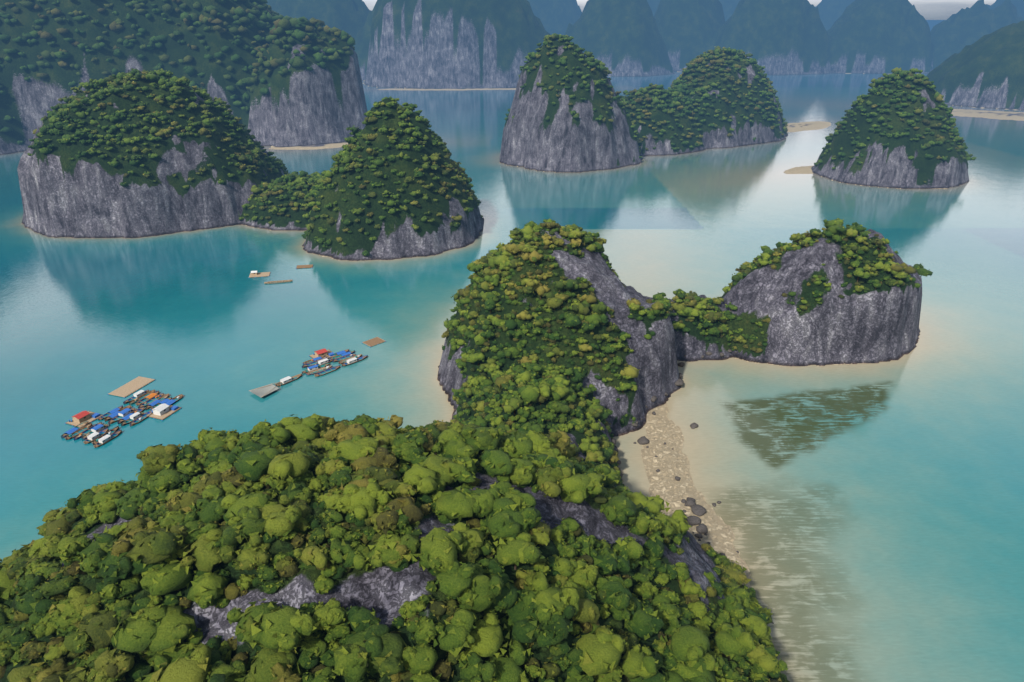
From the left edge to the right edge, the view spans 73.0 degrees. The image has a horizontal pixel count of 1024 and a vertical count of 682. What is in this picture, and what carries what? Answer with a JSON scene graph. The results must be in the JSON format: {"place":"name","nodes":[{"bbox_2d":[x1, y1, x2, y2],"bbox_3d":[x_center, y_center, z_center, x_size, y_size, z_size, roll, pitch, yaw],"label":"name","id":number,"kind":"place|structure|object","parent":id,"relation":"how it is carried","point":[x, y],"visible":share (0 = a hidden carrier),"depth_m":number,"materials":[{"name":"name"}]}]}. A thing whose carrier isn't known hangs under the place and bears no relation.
{"place":"outdoors","nodes":[
{"label":"outdoors","id":0,"kind":"place"},
{"bbox_2d":[0,0,366,154],"bbox_3d":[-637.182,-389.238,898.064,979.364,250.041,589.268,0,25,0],"label":"island","id":1,"kind":"structure","parent":0,"point":[304,108],"depth_m":880.21,"materials":[{"name":"grey stone"}]},
{"bbox_2d":[0,0,355,144],"bbox_3d":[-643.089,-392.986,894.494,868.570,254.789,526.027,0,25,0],"label":"mountain trees","id":2,"kind":"object","parent":1,"relation":"on","point":[282,24],"visible":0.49,"depth_m":877.64,"materials":[{"name":"green plant"}]},
{"bbox_2d":[266,0,550,89],"bbox_3d":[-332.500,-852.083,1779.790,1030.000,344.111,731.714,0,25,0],"label":"mountain","id":3,"kind":"structure","parent":0,"point":[453,44],"depth_m":1618.55,"materials":[{"name":"grey stone"}]},
{"bbox_2d":[0,20,1023,681],"bbox_3d":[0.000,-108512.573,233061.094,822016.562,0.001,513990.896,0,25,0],"label":"sea water","id":4,"kind":"structure","parent":0,"point":[872,514],"depth_m":330.83,"materials":[{"name":"teal liquid"}]},
{"bbox_2d":[61,376,183,447],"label":"floating village","id":5,"kind":"object","parent":4,"relation":"on","point":[164,409],"visible":1,"depth_m":287.11,"materials":[{"name":"blue wood"}]},
{"bbox_2d":[17,73,483,260],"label":"island rock","id":6,"kind":"object","parent":4,"relation":"in","point":[83,196],"visible":0.7,"depth_m":514.88,"materials":[{"name":"grey stone"}]},
{"bbox_2d":[28,68,482,255],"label":"island trees","id":7,"kind":"object","parent":6,"relation":"on","point":[54,118],"visible":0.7,"depth_m":517.20,"materials":[{"name":"green plant"}]},
{"bbox_2d":[248,264,312,283],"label":"floating rafts","id":8,"kind":"object","parent":4,"relation":"on","point":[256,274],"visible":1,"depth_m":444.18,"materials":[{"name":"brown wood"}]},
{"bbox_2d":[249,337,385,396],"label":"floating village","id":9,"kind":"object","parent":4,"relation":"on","point":[321,357],"visible":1,"depth_m":330.55,"materials":[{"name":"brown wood"}]},
{"bbox_2d":[0,228,921,681],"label":"island","id":10,"kind":"object","parent":4,"relation":"in","point":[872,324],"visible":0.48,"depth_m":284.75,"materials":[{"name":"grey stone"}]},
{"bbox_2d":[0,218,932,681],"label":"island trees","id":11,"kind":"object","parent":10,"relation":"on","point":[356,458],"visible":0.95,"depth_m":131.32,"materials":[{"name":"green plant"}]},
{"bbox_2d":[609,349,773,623],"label":"beach rocks","id":12,"kind":"object","parent":10,"relation":"on","point":[698,510],"visible":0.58,"depth_m":234.53,"materials":[{"name":"grey stone"}]},
{"bbox_2d":[499,39,830,172],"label":"island","id":13,"kind":"structure","parent":4,"relation":"in","point":[562,140],"depth_m":763.90,"materials":[{"name":"grey stone"}]},
{"bbox_2d":[504,33,787,157],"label":"island trees","id":14,"kind":"object","parent":13,"relation":"on","point":[674,90],"visible":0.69,"depth_m":861.74,"materials":[{"name":"green plant"}]},
{"bbox_2d":[784,76,968,188],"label":"karst island","id":15,"kind":"structure","parent":4,"relation":"in","point":[891,165],"depth_m":676.13,"materials":[{"name":"grey stone"}]},
{"bbox_2d":[814,67,976,182],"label":"island trees","id":16,"kind":"object","parent":15,"relation":"on","point":[900,73],"visible":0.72,"depth_m":680.55,"materials":[{"name":"green plant"}]},
{"bbox_2d":[362,0,995,19],"bbox_3d":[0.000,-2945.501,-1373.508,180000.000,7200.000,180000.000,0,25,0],"label":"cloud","id":17,"kind":"structure","parent":0,"point":[936,9],"depth_m":69882.52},
{"bbox_2d":[527,0,1023,75],"bbox_3d":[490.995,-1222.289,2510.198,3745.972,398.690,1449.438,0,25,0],"label":"mountain","id":18,"kind":"structure","parent":0,"point":[667,37],"depth_m":2056.25,"materials":[{"name":"stone"}]},
{"bbox_2d":[927,21,1023,120],"bbox_3d":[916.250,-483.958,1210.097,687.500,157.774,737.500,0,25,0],"label":"island","id":19,"kind":"structure","parent":0,"point":[986,71],"depth_m":1283.09,"materials":[{"name":"green plant"}]}
]}

